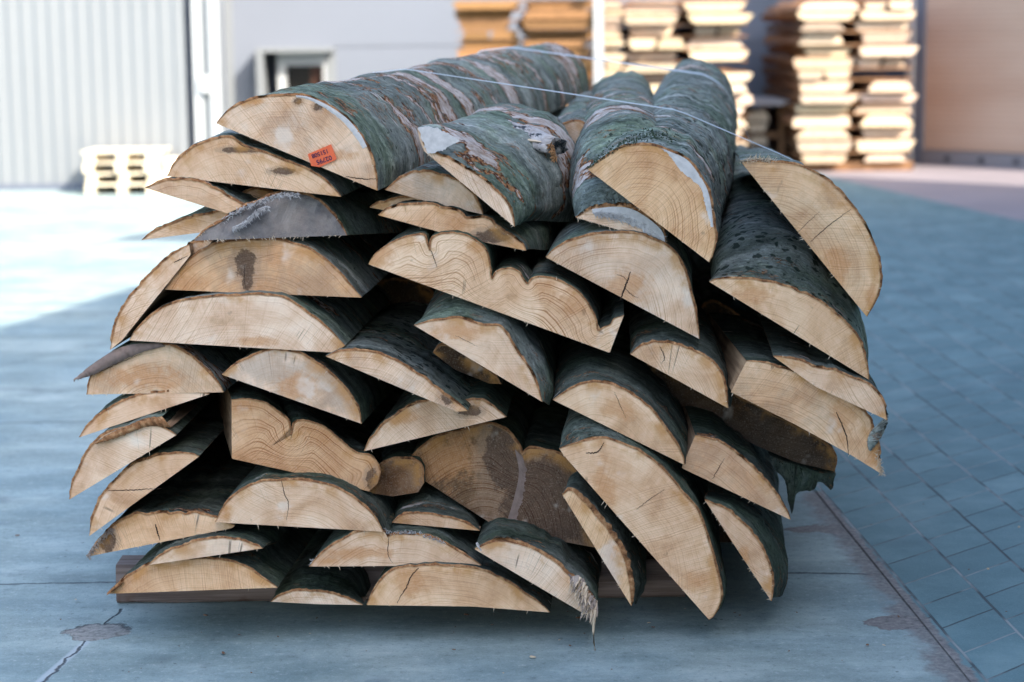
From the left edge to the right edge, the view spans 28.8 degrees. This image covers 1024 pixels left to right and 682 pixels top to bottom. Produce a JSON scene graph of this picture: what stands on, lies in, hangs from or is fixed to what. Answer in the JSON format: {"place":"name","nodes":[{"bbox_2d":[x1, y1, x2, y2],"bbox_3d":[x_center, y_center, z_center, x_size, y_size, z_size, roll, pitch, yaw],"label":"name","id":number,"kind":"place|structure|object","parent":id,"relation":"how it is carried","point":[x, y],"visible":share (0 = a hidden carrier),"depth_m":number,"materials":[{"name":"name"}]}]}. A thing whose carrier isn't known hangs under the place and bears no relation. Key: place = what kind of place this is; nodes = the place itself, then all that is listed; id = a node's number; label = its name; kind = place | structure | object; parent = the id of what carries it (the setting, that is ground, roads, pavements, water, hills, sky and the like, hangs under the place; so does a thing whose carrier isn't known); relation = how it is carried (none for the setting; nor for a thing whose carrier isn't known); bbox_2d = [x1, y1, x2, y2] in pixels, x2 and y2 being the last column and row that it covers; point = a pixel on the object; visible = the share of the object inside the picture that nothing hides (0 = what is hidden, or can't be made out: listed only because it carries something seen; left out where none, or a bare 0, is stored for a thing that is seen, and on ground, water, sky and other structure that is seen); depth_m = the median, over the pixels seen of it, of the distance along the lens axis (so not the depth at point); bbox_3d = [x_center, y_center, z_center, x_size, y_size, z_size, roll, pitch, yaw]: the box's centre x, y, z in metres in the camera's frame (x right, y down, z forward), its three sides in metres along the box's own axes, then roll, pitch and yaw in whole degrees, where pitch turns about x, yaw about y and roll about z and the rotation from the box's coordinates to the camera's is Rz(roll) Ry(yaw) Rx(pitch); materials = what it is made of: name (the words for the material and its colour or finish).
{"place":"outdoors","nodes":[
{"label":"outdoors","id":0,"kind":"place"},
{"bbox_2d":[0,189,970,681],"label":"ground","id":1,"kind":"structure","parent":0,"point":[76,267],"depth_m":4.96,"materials":[{"name":"concrete"}]},
{"bbox_2d":[0,0,227,189],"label":"steel hall","id":2,"kind":"structure","parent":1,"relation":"on","point":[77,77],"depth_m":18.79,"materials":[{"name":"grey"}]},
{"bbox_2d":[85,179,158,194],"bbox_3d":[-3.592,-1.441,18.578,0.652,0.098,0.620,-1,9,0],"label":"pallet","id":3,"kind":"object","parent":1,"relation":"on","point":[122,188],"visible":0.59,"depth_m":18.28,"materials":[{"name":"brown wood"}]},
{"bbox_2d":[86,168,165,183],"bbox_3d":[-3.581,-1.543,18.583,0.652,0.098,0.620,-1,9,0],"label":"pallet","id":4,"kind":"object","parent":3,"relation":"on","point":[125,177],"visible":0.85,"depth_m":18.28,"materials":[{"name":"brown wood"}]},
{"bbox_2d":[83,158,164,172],"bbox_3d":[-3.604,-1.636,18.538,0.652,0.098,0.620,-1,9,0],"label":"pallet","id":5,"kind":"object","parent":4,"relation":"on","point":[120,167],"visible":0.81,"depth_m":18.24,"materials":[{"name":"brown wood"}]},
{"bbox_2d":[81,147,170,161],"bbox_3d":[-3.587,-1.736,18.532,0.722,0.098,0.620,-1,9,0],"label":"pallet","id":6,"kind":"object","parent":5,"relation":"on","point":[125,154],"visible":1,"depth_m":18.30,"materials":[{"name":"brown wood"}]},
{"bbox_2d":[116,550,684,602],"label":"support beam","id":7,"kind":"structure","parent":1,"relation":"on","point":[660,582],"depth_m":5.05,"materials":[{"name":"brown wood"}]},
{"bbox_2d":[107,526,318,594],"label":"split log","id":8,"kind":"object","parent":7,"relation":"on","point":[269,566],"visible":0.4,"depth_m":4.68,"materials":[{"name":"beige wood"}]},
{"bbox_2d":[148,524,288,564],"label":"split log","id":9,"kind":"object","parent":8,"relation":"on","point":[240,537],"visible":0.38,"depth_m":4.65,"materials":[{"name":"beige wood"}]},
{"bbox_2d":[86,431,257,560],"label":"split log","id":10,"kind":"object","parent":9,"relation":"on","point":[189,499],"visible":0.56,"depth_m":4.76,"materials":[{"name":"beige wood"}]},
{"bbox_2d":[89,394,223,535],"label":"split log","id":11,"kind":"object","parent":10,"relation":"on","point":[139,478],"visible":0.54,"depth_m":4.67,"materials":[{"name":"beige wood"}]},
{"bbox_2d":[69,392,218,498],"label":"split log","id":12,"kind":"object","parent":11,"relation":"on","point":[110,450],"visible":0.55,"depth_m":4.63,"materials":[{"name":"beige wood"}]},
{"bbox_2d":[79,390,210,436],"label":"split log","id":13,"kind":"object","parent":12,"relation":"on","point":[121,408],"visible":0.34,"depth_m":4.65,"materials":[{"name":"beige wood"}]},
{"bbox_2d":[73,340,252,396],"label":"split log","id":14,"kind":"object","parent":13,"relation":"on","point":[136,367],"visible":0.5,"depth_m":4.64,"materials":[{"name":"beige wood"}]},
{"bbox_2d":[110,243,193,349],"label":"split log","id":15,"kind":"object","parent":14,"relation":"on","point":[147,296],"visible":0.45,"depth_m":4.60,"materials":[{"name":"beige wood"}]},
{"bbox_2d":[270,528,370,604],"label":"split log","id":16,"kind":"object","parent":7,"relation":"on","point":[303,582],"visible":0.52,"depth_m":4.83,"materials":[{"name":"beige wood"}]},
{"bbox_2d":[367,554,552,611],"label":"split log","id":17,"kind":"object","parent":7,"relation":"on","point":[489,583],"visible":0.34,"depth_m":4.68,"materials":[{"name":"beige wood"}]},
{"bbox_2d":[309,495,484,568],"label":"split log","id":18,"kind":"object","parent":17,"relation":"on","point":[394,544],"visible":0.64,"depth_m":4.67,"materials":[{"name":"beige wood"}]},
{"bbox_2d":[215,387,403,531],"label":"split log","id":19,"kind":"object","parent":18,"relation":"on","point":[262,495],"visible":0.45,"depth_m":4.66,"materials":[{"name":"beige wood"}]},
{"bbox_2d":[218,381,380,490],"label":"split log","id":20,"kind":"object","parent":19,"relation":"on","point":[263,427],"visible":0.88,"depth_m":4.69,"materials":[{"name":"beige wood"}]},
{"bbox_2d":[370,438,425,495],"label":"split log","id":21,"kind":"object","parent":19,"relation":"on","point":[402,470],"visible":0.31,"depth_m":4.76,"materials":[{"name":"brown wood"}]},
{"bbox_2d":[392,481,482,530],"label":"split log","id":22,"kind":"object","parent":18,"relation":"on","point":[427,504],"visible":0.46,"depth_m":4.75,"materials":[{"name":"beige wood"}]},
{"bbox_2d":[562,471,646,605],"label":"split log","id":23,"kind":"object","parent":7,"relation":"on","point":[621,549],"visible":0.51,"depth_m":4.68,"materials":[{"name":"beige wood"}]},
{"bbox_2d":[475,517,600,650],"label":"split log","id":24,"kind":"object","parent":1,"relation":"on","point":[560,569],"visible":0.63,"depth_m":4.63,"materials":[{"name":"beige wood"}]},
{"bbox_2d":[412,386,593,546],"bbox_3d":[0.061,0.121,6.275,0.468,0.318,3.043,0,9,4],"label":"split log","id":25,"kind":"object","parent":24,"relation":"on","point":[515,464],"visible":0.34,"depth_m":4.80,"materials":[{"name":"brown wood"}]},
{"bbox_2d":[364,377,515,450],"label":"split log","id":26,"kind":"object","parent":25,"relation":"on","point":[409,416],"visible":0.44,"depth_m":4.68,"materials":[{"name":"beige wood"}]},
{"bbox_2d":[222,348,396,423],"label":"split log","id":27,"kind":"object","parent":26,"relation":"on","point":[319,380],"visible":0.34,"depth_m":4.62,"materials":[{"name":"beige wood"}]},
{"bbox_2d":[130,284,390,351],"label":"split log","id":28,"kind":"object","parent":27,"relation":"on","point":[267,319],"visible":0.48,"depth_m":4.59,"materials":[{"name":"beige wood"}]},
{"bbox_2d":[164,233,399,297],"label":"split log","id":29,"kind":"object","parent":28,"relation":"on","point":[336,266],"visible":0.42,"depth_m":4.61,"materials":[{"name":"beige wood"}]},
{"bbox_2d":[142,207,226,239],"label":"split log","id":30,"kind":"object","parent":29,"relation":"on","point":[200,220],"visible":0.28,"depth_m":4.62,"materials":[{"name":"beige wood"}]},
{"bbox_2d":[145,177,257,212],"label":"split log","id":31,"kind":"object","parent":30,"relation":"on","point":[224,197],"visible":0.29,"depth_m":4.57,"materials":[{"name":"beige wood"}]},
{"bbox_2d":[167,129,364,196],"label":"split log","id":32,"kind":"object","parent":31,"relation":"on","point":[230,156],"visible":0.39,"depth_m":4.56,"materials":[{"name":"beige wood"}]},
{"bbox_2d":[194,188,411,242],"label":"split log","id":33,"kind":"object","parent":29,"relation":"on","point":[283,213],"visible":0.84,"depth_m":4.59,"materials":[{"name":"grey wood"}]},
{"bbox_2d":[326,301,472,411],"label":"split log","id":34,"kind":"object","parent":26,"relation":"on","point":[392,344],"visible":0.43,"depth_m":4.67,"materials":[{"name":"beige wood"}]},
{"bbox_2d":[377,272,435,307],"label":"split log","id":35,"kind":"object","parent":34,"relation":"on","point":[397,288],"visible":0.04,"depth_m":5.39,"materials":[{"name":"brown wood"}]},
{"bbox_2d":[433,341,502,383],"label":"split log","id":36,"kind":"object","parent":26,"relation":"on","point":[454,359],"visible":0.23,"depth_m":4.71,"materials":[{"name":"brown wood"}]},
{"bbox_2d":[414,289,555,404],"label":"split log","id":37,"kind":"object","parent":36,"relation":"on","point":[518,353],"visible":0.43,"depth_m":4.58,"materials":[{"name":"beige wood"}]},
{"bbox_2d":[369,219,623,352],"bbox_3d":[0.061,-0.343,6.061,0.586,0.294,3.062,0,9,4],"label":"split log","id":38,"kind":"object","parent":37,"relation":"on","point":[535,287],"visible":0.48,"depth_m":4.59,"materials":[{"name":"beige wood"}]},
{"bbox_2d":[378,199,564,250],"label":"split log","id":39,"kind":"object","parent":38,"relation":"on","point":[496,229],"visible":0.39,"depth_m":4.58,"materials":[{"name":"beige wood"}]},
{"bbox_2d":[385,105,565,213],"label":"split log","id":40,"kind":"object","parent":39,"relation":"on","point":[434,180],"visible":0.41,"depth_m":4.60,"materials":[{"name":"beige wood"}]},
{"bbox_2d":[217,42,588,189],"bbox_3d":[-0.173,-0.739,6.057,0.367,0.316,3.228,1,9,11],"label":"split log","id":41,"kind":"object","parent":40,"relation":"on","point":[361,129],"visible":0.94,"depth_m":4.87,"materials":[{"name":"green wood"}]},
{"bbox_2d":[558,90,591,142],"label":"split log","id":42,"kind":"object","parent":39,"relation":"on","point":[572,115],"visible":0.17,"depth_m":5.81,"materials":[{"name":"grey wood"}]},
{"bbox_2d":[224,0,905,147],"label":"grey hall","id":43,"kind":"structure","parent":1,"relation":"on","point":[273,45],"depth_m":23.32,"materials":[{"name":"grey"}]},
{"bbox_2d":[256,47,335,95],"bbox_3d":[-2.517,-3.068,23.311,0.894,0.727,0.420,-1,9,0],"label":"window","id":44,"kind":"structure","parent":43,"relation":"in","point":[295,66],"depth_m":23.32,"materials":[{"name":"paint"}]},
{"bbox_2d":[717,519,731,541],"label":"split log","id":45,"kind":"object","parent":1,"relation":"on","point":[724,536],"visible":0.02,"depth_m":5.60,"materials":[{"name":"black wood"}]},
{"bbox_2d":[559,408,726,619],"bbox_3d":[0.410,0.192,6.126,0.395,0.483,3.041,0,9,4],"label":"split log","id":46,"kind":"object","parent":45,"relation":"on","point":[655,502],"visible":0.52,"depth_m":4.63,"materials":[{"name":"beige wood"}]},
{"bbox_2d":[705,445,787,600],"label":"split log","id":47,"kind":"object","parent":46,"relation":"on","point":[754,532],"visible":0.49,"depth_m":4.73,"materials":[{"name":"beige wood"}]},
{"bbox_2d":[680,405,790,518],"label":"split log","id":48,"kind":"object","parent":47,"relation":"on","point":[721,453],"visible":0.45,"depth_m":4.70,"materials":[{"name":"beige wood"}]},
{"bbox_2d":[552,299,687,464],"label":"split log","id":49,"kind":"object","parent":48,"relation":"on","point":[620,388],"visible":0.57,"depth_m":4.65,"materials":[{"name":"beige wood"}]},
{"bbox_2d":[646,363,836,513],"bbox_3d":[0.659,0.018,6.526,0.488,0.392,3.039,0,9,3],"label":"split log","id":50,"kind":"object","parent":48,"relation":"on","point":[802,459],"visible":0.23,"depth_m":5.05,"materials":[{"name":"brown wood"}]},
{"bbox_2d":[707,303,887,476],"bbox_3d":[0.667,-0.048,6.105,0.372,0.283,3.027,-1,9,-1],"label":"split log","id":51,"kind":"object","parent":50,"relation":"on","point":[765,379],"visible":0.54,"depth_m":4.63,"materials":[{"name":"beige wood"}]},
{"bbox_2d":[629,245,732,407],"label":"split log","id":52,"kind":"object","parent":51,"relation":"on","point":[682,356],"visible":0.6,"depth_m":4.65,"materials":[{"name":"beige wood"}]},
{"bbox_2d":[546,218,699,338],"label":"split log","id":53,"kind":"object","parent":52,"relation":"on","point":[648,273],"visible":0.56,"depth_m":4.60,"materials":[{"name":"beige wood"}]},
{"bbox_2d":[417,103,575,226],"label":"split log","id":54,"kind":"object","parent":53,"relation":"on","point":[510,163],"visible":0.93,"depth_m":4.71,"materials":[{"name":"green wood"}]},
{"bbox_2d":[569,70,669,241],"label":"split log","id":55,"kind":"object","parent":53,"relation":"on","point":[596,199],"visible":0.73,"depth_m":4.82,"materials":[{"name":"green wood"}]},
{"bbox_2d":[688,246,752,361],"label":"split log","id":56,"kind":"object","parent":51,"relation":"on","point":[714,298],"visible":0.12,"depth_m":5.58,"materials":[{"name":"black wood"}]},
{"bbox_2d":[756,311,886,419],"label":"split log","id":57,"kind":"object","parent":51,"relation":"on","point":[814,366],"visible":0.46,"depth_m":4.59,"materials":[{"name":"beige wood"}]},
{"bbox_2d":[709,145,868,379],"bbox_3d":[0.780,-0.320,6.075,0.386,0.393,3.036,0,9,5],"label":"split log","id":58,"kind":"object","parent":57,"relation":"on","point":[766,261],"visible":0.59,"depth_m":4.67,"materials":[{"name":"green wood"}]},
{"bbox_2d":[587,58,737,261],"bbox_3d":[0.529,-0.626,6.043,0.304,0.424,3.165,1,9,8],"label":"split log","id":59,"kind":"object","parent":58,"relation":"on","point":[672,171],"visible":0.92,"depth_m":4.57,"materials":[{"name":"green wood"}]},
{"bbox_2d":[734,147,882,315],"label":"split log","id":60,"kind":"object","parent":58,"relation":"on","point":[822,214],"visible":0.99,"depth_m":4.53,"materials":[{"name":"beige wood"}]},
{"bbox_2d":[785,154,861,161],"bbox_3d":[3.450,-1.982,21.606,1.271,0.095,0.100,-1,9,0],"label":"bearer","id":61,"kind":"object","parent":1,"relation":"on","point":[849,158],"depth_m":21.56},
{"bbox_2d":[843,149,905,161],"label":"sawn board","id":62,"kind":"object","parent":61,"relation":"on","point":[872,157],"visible":0.26,"depth_m":20.21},
{"bbox_2d":[848,134,914,151],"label":"sawn board","id":63,"kind":"object","parent":62,"relation":"on","point":[881,145],"visible":0.36,"depth_m":20.16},
{"bbox_2d":[840,123,911,137],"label":"sawn board","id":64,"kind":"object","parent":63,"relation":"on","point":[903,132],"visible":0.41,"depth_m":20.19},
{"bbox_2d":[843,111,912,125],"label":"sawn board","id":65,"kind":"object","parent":64,"relation":"on","point":[883,120],"visible":0.38,"depth_m":20.03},
{"bbox_2d":[802,161,913,170],"bbox_3d":[3.452,-1.784,20.321,1.271,0.095,0.100,-1,9,0],"label":"bearer","id":66,"kind":"object","parent":1,"relation":"on","point":[872,166],"visible":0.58,"depth_m":20.27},
{"bbox_2d":[815,176,1023,681],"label":"paving","id":67,"kind":"structure","parent":0,"point":[943,321],"depth_m":7.08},
{"bbox_2d":[593,0,602,84],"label":"white post","id":68,"kind":"object","parent":67,"relation":"on","point":[598,37],"visible":0.27,"depth_m":19.23,"materials":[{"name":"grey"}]},
{"bbox_2d":[817,153,1023,220],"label":"apron","id":69,"kind":"object","parent":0,"point":[996,191],"visible":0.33,"depth_m":18.42,"materials":[{"name":"concrete"}]},
{"bbox_2d":[904,0,1023,168],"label":"door hall","id":70,"kind":"structure","parent":69,"relation":"on","point":[965,62],"depth_m":20.71,"materials":[{"name":"grey"}]},
{"bbox_2d":[924,0,1023,152],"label":"door","id":71,"kind":"structure","parent":70,"relation":"in","point":[974,57],"depth_m":20.64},
{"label":"sawn board","id":72,"kind":"object","parent":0,"visible":0},
{"bbox_2d":[522,39,589,46],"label":"sawn board","id":73,"kind":"object","parent":72,"relation":"on","point":[573,43],"visible":0.73,"depth_m":19.35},
{"bbox_2d":[521,31,593,38],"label":"sawn board","id":74,"kind":"object","parent":73,"relation":"on","point":[554,34],"visible":0.89,"depth_m":19.44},
{"bbox_2d":[516,20,593,29],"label":"sawn board","id":75,"kind":"object","parent":74,"relation":"on","point":[555,25],"visible":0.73,"depth_m":19.27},
{"bbox_2d":[520,10,593,19],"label":"sawn board","id":76,"kind":"object","parent":75,"relation":"on","point":[564,14],"visible":0.77,"depth_m":19.24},
{"bbox_3d":[3.449,-2.127,21.573,1.171,0.017,0.045,-1,9,0],"label":"stacking batten","id":77,"kind":"object","parent":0,"visible":0},
{"bbox_2d":[764,128,852,151],"bbox_3d":[3.165,-2.184,21.566,0.576,0.104,2.900,-1,9,0],"label":"sawn board","id":78,"kind":"object","parent":77,"relation":"on","point":[821,146],"visible":0.55,"depth_m":20.14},
{"bbox_2d":[765,119,849,138],"bbox_3d":[3.161,-2.314,21.545,0.564,0.106,2.900,-1,9,1],"label":"sawn board","id":79,"kind":"object","parent":78,"relation":"on","point":[818,133],"visible":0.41,"depth_m":20.12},
{"bbox_2d":[795,126,910,128],"bbox_3d":[3.448,-2.166,20.153,1.171,0.018,0.045,-1,9,0],"label":"stacking batten","id":80,"kind":"object","parent":79,"relation":"on","point":[854,127],"visible":1,"depth_m":20.13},
{"bbox_2d":[759,106,849,126],"bbox_3d":[3.126,-2.440,21.554,0.602,0.104,2.900,0,9,0],"label":"sawn board","id":81,"kind":"object","parent":80,"relation":"on","point":[789,118],"visible":0.67,"depth_m":20.13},
{"bbox_2d":[768,97,849,113],"bbox_3d":[3.128,-2.557,21.493,0.570,0.087,2.900,-1,9,0],"label":"sawn board","id":82,"kind":"object","parent":81,"relation":"on","point":[790,106],"visible":0.53,"depth_m":20.06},
{"bbox_2d":[763,87,858,102],"bbox_3d":[3.168,-2.647,21.389,0.611,0.081,2.900,0,9,0],"label":"sawn board","id":83,"kind":"object","parent":82,"relation":"on","point":[791,95],"visible":0.78,"depth_m":19.96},
{"bbox_2d":[766,76,850,92],"bbox_3d":[3.150,-2.769,21.416,0.532,0.106,2.900,0,9,0],"label":"sawn board","id":84,"kind":"object","parent":83,"relation":"on","point":[811,86],"visible":0.83,"depth_m":19.99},
{"bbox_2d":[777,75,885,77],"bbox_3d":[3.441,-2.847,21.437,1.171,0.018,0.045,-1,9,0],"label":"stacking batten","id":85,"kind":"object","parent":84,"relation":"on","point":[852,76],"visible":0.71,"depth_m":21.41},
{"bbox_2d":[821,70,849,78],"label":"sawn board","id":86,"kind":"object","parent":85,"relation":"on","point":[835,74],"visible":0.27,"depth_m":19.98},
{"bbox_2d":[761,55,855,67],"bbox_3d":[3.160,-3.016,21.473,0.658,0.096,2.900,0,9,0],"label":"sawn board","id":87,"kind":"object","parent":86,"relation":"on","point":[793,62],"visible":0.83,"depth_m":20.04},
{"bbox_2d":[767,45,850,55],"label":"sawn board","id":88,"kind":"object","parent":87,"relation":"on","point":[816,50],"visible":0.91,"depth_m":20.09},
{"bbox_2d":[777,43,846,45],"bbox_3d":[3.438,-3.189,21.395,1.171,0.018,0.045,-1,9,0],"label":"stacking batten","id":89,"kind":"object","parent":88,"relation":"on","point":[791,44],"visible":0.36,"depth_m":21.37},
{"bbox_2d":[763,33,842,44],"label":"sawn board","id":90,"kind":"object","parent":89,"relation":"on","point":[803,38],"visible":0.96,"depth_m":19.97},
{"bbox_2d":[765,22,843,30],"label":"sawn board","id":91,"kind":"object","parent":90,"relation":"on","point":[831,26],"visible":0.93,"depth_m":19.85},
{"bbox_2d":[795,19,912,21],"bbox_3d":[3.437,-3.219,20.019,1.171,0.018,0.045,-1,9,0],"label":"stacking batten","id":92,"kind":"object","parent":91,"relation":"on","point":[852,20],"visible":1,"depth_m":20.00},
{"bbox_2d":[760,12,855,21],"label":"sawn board","id":93,"kind":"object","parent":92,"relation":"on","point":[796,16],"visible":0.79,"depth_m":19.89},
{"bbox_2d":[764,2,859,12],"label":"sawn board","id":94,"kind":"object","parent":93,"relation":"on","point":[819,6],"visible":0.86,"depth_m":19.89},
{"bbox_2d":[795,55,911,57],"bbox_3d":[3.441,-2.864,20.074,1.171,0.018,0.045,-1,9,0],"label":"stacking batten","id":95,"kind":"object","parent":87,"relation":"on","point":[851,56],"visible":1,"depth_m":20.05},
{"bbox_2d":[846,45,918,55],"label":"sawn board","id":96,"kind":"object","parent":95,"relation":"on","point":[890,50],"visible":0.59,"depth_m":19.94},
{"bbox_2d":[836,32,910,43],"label":"sawn board","id":97,"kind":"object","parent":96,"relation":"on","point":[874,37],"visible":0.73,"depth_m":20.00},
{"bbox_2d":[795,112,910,114],"bbox_3d":[3.447,-2.299,20.143,1.171,0.018,0.045,-1,9,0],"label":"stacking batten","id":98,"kind":"object","parent":81,"relation":"on","point":[857,113],"visible":1,"depth_m":20.12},
{"bbox_2d":[846,100,911,112],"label":"sawn board","id":99,"kind":"object","parent":98,"relation":"on","point":[868,108],"visible":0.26,"depth_m":20.14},
{"bbox_2d":[844,90,916,101],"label":"sawn board","id":100,"kind":"object","parent":99,"relation":"on","point":[891,97],"visible":0.37,"depth_m":20.08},
{"bbox_2d":[841,75,912,91],"bbox_3d":[3.786,-2.771,21.391,0.454,0.103,2.900,0,9,0],"label":"sawn board","id":101,"kind":"object","parent":100,"relation":"on","point":[882,86],"visible":0.56,"depth_m":19.96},
{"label":"stacking batten","id":102,"kind":"object","parent":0,"visible":0},
{"bbox_2d":[675,50,747,60],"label":"sawn board","id":103,"kind":"object","parent":102,"relation":"on","point":[709,55],"visible":0.75,"depth_m":19.96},
{"bbox_2d":[680,37,742,47],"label":"sawn board","id":104,"kind":"object","parent":103,"relation":"on","point":[708,42],"visible":0.69,"depth_m":20.07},
{"bbox_2d":[670,26,716,35],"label":"sawn board","id":105,"kind":"object","parent":104,"relation":"on","point":[694,31],"visible":0.96,"depth_m":20.13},
{"bbox_2d":[673,14,752,23],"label":"sawn board","id":106,"kind":"object","parent":105,"relation":"on","point":[709,18],"visible":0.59,"depth_m":19.84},
{"bbox_2d":[622,14,686,15],"bbox_3d":[1.755,-3.497,21.339,1.200,0.018,0.045,-1,9,0],"label":"stacking batten","id":107,"kind":"object","parent":106,"relation":"on","point":[671,14],"visible":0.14,"depth_m":21.32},
{"bbox_2d":[677,2,745,12],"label":"sawn board","id":108,"kind":"object","parent":107,"relation":"on","point":[686,7],"visible":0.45,"depth_m":19.91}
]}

